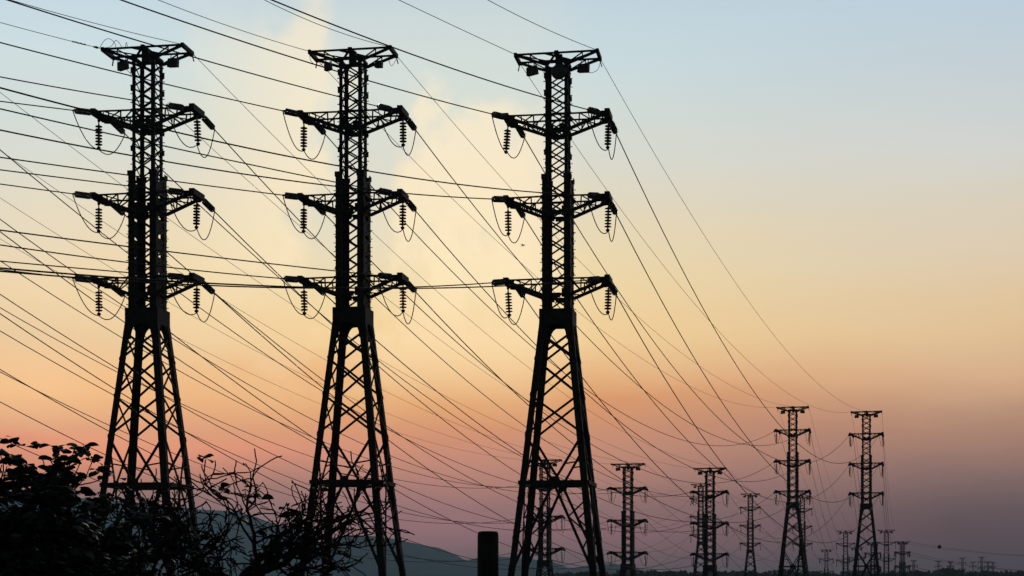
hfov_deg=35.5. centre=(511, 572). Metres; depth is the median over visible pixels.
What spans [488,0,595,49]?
shield wire
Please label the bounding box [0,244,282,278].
conductor wire
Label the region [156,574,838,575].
ground
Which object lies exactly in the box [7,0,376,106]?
conductor wire
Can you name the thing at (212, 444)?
conductor wire
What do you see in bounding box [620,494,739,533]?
conductor wire
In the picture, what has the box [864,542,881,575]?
transmission tower
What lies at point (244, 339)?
conductor wire
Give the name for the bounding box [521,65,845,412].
shield wire
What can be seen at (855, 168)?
sky
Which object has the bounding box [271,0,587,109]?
conductor wire
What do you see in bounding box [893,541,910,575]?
transmission tower
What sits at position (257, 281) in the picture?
shield wire
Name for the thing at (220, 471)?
conductor wire
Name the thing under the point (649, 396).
conductor wire
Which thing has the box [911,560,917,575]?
transmission tower
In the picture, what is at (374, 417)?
conductor wire
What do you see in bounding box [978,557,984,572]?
transmission tower
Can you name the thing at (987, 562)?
transmission tower
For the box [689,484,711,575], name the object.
transmission tower
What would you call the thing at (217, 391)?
conductor wire
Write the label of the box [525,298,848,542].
conductor wire
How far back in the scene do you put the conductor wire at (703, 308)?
103.38 m
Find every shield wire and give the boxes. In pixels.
[0,22,101,48]
[0,92,642,463]
[2,199,558,459]
[2,240,520,459]
[10,157,604,463]
[12,0,179,43]
[116,60,687,467]
[159,0,306,50]
[194,55,722,467]
[265,0,388,46]
[319,62,773,407]
[399,0,513,53]
[399,59,807,406]
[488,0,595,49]
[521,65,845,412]
[601,61,878,411]
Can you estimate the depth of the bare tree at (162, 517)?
28.98 m
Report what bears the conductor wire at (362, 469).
attached to the transmission tower at (141, 318)
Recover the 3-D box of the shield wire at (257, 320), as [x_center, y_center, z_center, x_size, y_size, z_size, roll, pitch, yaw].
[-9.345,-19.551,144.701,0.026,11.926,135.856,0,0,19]
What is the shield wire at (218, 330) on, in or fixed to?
attached to the transmission tower at (541, 563)
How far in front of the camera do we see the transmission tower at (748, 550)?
374.39 m
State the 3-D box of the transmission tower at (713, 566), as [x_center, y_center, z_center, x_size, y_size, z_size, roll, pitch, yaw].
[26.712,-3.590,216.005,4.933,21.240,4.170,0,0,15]
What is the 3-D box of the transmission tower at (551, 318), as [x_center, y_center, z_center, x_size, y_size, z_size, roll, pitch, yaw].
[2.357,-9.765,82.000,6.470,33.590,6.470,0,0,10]
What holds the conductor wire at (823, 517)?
attached to the transmission tower at (796, 506)
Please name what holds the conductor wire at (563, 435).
attached to the transmission tower at (346, 318)
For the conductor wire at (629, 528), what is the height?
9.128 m
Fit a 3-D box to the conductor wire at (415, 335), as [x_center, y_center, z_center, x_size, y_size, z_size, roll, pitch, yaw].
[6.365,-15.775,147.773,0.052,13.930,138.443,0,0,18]
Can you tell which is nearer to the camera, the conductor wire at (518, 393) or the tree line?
the conductor wire at (518, 393)
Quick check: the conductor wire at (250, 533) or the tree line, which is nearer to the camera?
the conductor wire at (250, 533)
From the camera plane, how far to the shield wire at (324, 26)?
75.80 m
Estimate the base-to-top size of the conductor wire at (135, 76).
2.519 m
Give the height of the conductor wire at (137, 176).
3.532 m
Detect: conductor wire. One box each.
[0,42,282,110]
[0,76,165,105]
[0,87,587,195]
[0,101,72,110]
[0,108,374,189]
[0,129,491,199]
[0,149,638,493]
[0,157,282,195]
[0,169,165,190]
[0,183,72,193]
[0,219,605,494]
[0,229,376,275]
[0,231,637,529]
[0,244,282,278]
[0,260,165,275]
[0,267,587,288]
[0,269,64,277]
[0,270,491,288]
[0,294,606,530]
[0,307,518,487]
[0,313,636,568]
[0,331,553,523]
[0,369,605,569]
[0,372,522,523]
[0,402,552,561]
[0,438,509,561]
[2,262,518,487]
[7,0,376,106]
[120,0,491,113]
[125,134,690,496]
[125,215,688,532]
[125,296,689,569]
[215,130,720,496]
[215,212,721,531]
[215,294,720,569]
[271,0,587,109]
[326,135,772,445]
[326,215,773,483]
[326,295,773,521]
[416,130,803,445]
[416,211,803,481]
[416,292,801,522]
[525,139,846,463]
[525,218,848,502]
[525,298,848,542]
[536,537,688,575]
[553,500,686,528]
[617,135,878,463]
[617,216,878,501]
[617,296,877,542]
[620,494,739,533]
[649,492,757,534]
[811,438,852,546]
[811,468,852,565]
[905,554,1021,570]
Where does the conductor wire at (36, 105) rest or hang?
attached to the transmission tower at (141, 318)
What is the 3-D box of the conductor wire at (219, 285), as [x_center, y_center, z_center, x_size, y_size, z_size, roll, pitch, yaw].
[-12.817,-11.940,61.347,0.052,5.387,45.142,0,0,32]
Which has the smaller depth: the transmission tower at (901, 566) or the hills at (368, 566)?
the transmission tower at (901, 566)
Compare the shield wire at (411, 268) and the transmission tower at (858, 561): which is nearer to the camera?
the shield wire at (411, 268)
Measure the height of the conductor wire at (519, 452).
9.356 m
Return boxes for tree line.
[554,567,1023,575]
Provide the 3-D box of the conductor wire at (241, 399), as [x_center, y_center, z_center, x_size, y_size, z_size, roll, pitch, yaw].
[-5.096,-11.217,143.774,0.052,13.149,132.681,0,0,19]
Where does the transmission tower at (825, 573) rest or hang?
on the ground
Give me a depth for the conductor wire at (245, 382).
116.15 m
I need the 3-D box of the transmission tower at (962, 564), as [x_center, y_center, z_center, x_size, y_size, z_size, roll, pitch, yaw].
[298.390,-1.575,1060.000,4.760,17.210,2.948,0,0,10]
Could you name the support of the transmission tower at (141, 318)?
on the ground
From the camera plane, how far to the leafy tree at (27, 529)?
29.51 m
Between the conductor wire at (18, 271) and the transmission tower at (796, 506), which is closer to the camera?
the conductor wire at (18, 271)
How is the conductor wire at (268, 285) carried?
attached to the transmission tower at (551, 318)
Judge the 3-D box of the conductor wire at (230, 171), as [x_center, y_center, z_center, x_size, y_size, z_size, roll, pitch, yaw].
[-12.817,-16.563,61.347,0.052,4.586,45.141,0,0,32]
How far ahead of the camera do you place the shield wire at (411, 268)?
108.90 m
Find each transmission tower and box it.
[72,38,214,575]
[282,45,416,575]
[491,48,617,575]
[525,459,565,575]
[606,463,647,575]
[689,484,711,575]
[690,467,728,575]
[739,493,760,575]
[773,406,810,575]
[792,496,812,575]
[819,549,833,575]
[836,530,854,575]
[848,410,883,575]
[849,547,864,575]
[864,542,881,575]
[877,530,895,575]
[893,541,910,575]
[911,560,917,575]
[934,561,941,575]
[959,557,965,573]
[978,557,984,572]
[984,561,991,569]
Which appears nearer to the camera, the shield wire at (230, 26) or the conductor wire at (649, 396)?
the shield wire at (230, 26)
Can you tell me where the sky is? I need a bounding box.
[0,0,1023,573]
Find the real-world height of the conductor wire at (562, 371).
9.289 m
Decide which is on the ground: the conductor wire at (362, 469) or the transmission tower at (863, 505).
the transmission tower at (863, 505)
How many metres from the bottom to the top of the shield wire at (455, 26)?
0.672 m
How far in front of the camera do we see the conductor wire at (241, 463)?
102.90 m
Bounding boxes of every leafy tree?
[0,436,161,575]
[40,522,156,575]
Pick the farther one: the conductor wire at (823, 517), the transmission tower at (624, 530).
the conductor wire at (823, 517)
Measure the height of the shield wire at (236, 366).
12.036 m
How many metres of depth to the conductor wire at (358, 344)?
112.69 m
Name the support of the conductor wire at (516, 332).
attached to the transmission tower at (346, 318)
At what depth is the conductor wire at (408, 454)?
107.85 m
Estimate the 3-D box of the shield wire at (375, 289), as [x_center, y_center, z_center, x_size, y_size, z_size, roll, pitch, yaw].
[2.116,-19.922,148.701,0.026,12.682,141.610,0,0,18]
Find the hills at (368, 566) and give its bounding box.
[191,535,646,574]
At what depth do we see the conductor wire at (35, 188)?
77.06 m
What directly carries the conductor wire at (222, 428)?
attached to the transmission tower at (624, 530)
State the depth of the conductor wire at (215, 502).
118.24 m
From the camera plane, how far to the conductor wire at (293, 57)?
66.90 m
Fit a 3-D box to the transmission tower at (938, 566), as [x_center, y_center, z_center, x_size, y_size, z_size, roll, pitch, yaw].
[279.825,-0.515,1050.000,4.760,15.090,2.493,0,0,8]
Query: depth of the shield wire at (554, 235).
100.27 m
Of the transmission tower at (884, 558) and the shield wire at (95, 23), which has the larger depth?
the transmission tower at (884, 558)
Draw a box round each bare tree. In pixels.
[48,468,216,575]
[132,448,414,575]
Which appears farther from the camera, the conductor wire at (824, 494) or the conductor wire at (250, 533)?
the conductor wire at (824, 494)
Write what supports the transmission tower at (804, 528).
on the ground
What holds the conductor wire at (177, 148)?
attached to the transmission tower at (346, 318)
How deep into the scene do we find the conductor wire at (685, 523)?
243.59 m
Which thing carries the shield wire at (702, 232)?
attached to the transmission tower at (551, 318)
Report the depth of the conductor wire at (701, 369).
103.79 m
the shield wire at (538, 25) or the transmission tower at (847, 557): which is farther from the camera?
the transmission tower at (847, 557)
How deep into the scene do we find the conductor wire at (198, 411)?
127.45 m
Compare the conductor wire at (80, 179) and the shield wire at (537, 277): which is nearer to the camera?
the conductor wire at (80, 179)
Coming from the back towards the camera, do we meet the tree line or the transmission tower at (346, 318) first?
the tree line
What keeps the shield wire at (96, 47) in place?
attached to the transmission tower at (141, 318)
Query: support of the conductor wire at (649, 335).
attached to the transmission tower at (551, 318)
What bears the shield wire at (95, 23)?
attached to the transmission tower at (141, 318)
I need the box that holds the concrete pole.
[477,531,498,575]
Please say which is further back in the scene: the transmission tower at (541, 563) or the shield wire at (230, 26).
the transmission tower at (541, 563)
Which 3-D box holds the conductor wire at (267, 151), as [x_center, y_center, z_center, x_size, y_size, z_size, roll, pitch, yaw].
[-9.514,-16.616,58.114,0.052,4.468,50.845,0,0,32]
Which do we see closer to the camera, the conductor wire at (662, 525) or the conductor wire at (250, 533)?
the conductor wire at (250, 533)
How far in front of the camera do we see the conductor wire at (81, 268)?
73.48 m
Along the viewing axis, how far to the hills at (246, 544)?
5512.73 m
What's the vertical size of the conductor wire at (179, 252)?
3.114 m
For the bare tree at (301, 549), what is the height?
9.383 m
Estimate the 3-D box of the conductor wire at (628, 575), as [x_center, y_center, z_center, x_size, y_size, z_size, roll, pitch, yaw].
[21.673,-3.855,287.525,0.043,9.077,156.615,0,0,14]
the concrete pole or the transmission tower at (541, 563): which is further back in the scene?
the transmission tower at (541, 563)
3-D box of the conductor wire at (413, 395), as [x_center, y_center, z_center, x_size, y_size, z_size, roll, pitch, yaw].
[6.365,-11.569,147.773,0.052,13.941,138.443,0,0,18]
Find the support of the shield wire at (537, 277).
attached to the transmission tower at (346, 318)
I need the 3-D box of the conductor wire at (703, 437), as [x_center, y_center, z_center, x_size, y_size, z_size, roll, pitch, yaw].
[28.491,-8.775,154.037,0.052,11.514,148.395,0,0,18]
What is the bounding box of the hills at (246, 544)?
[0,497,301,574]
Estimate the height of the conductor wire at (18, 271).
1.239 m
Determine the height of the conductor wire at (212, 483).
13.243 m
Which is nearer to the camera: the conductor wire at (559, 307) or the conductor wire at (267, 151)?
the conductor wire at (267, 151)
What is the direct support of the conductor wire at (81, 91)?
attached to the transmission tower at (141, 318)
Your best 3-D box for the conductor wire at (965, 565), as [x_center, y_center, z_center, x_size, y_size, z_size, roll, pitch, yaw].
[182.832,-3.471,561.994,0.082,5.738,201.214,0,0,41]

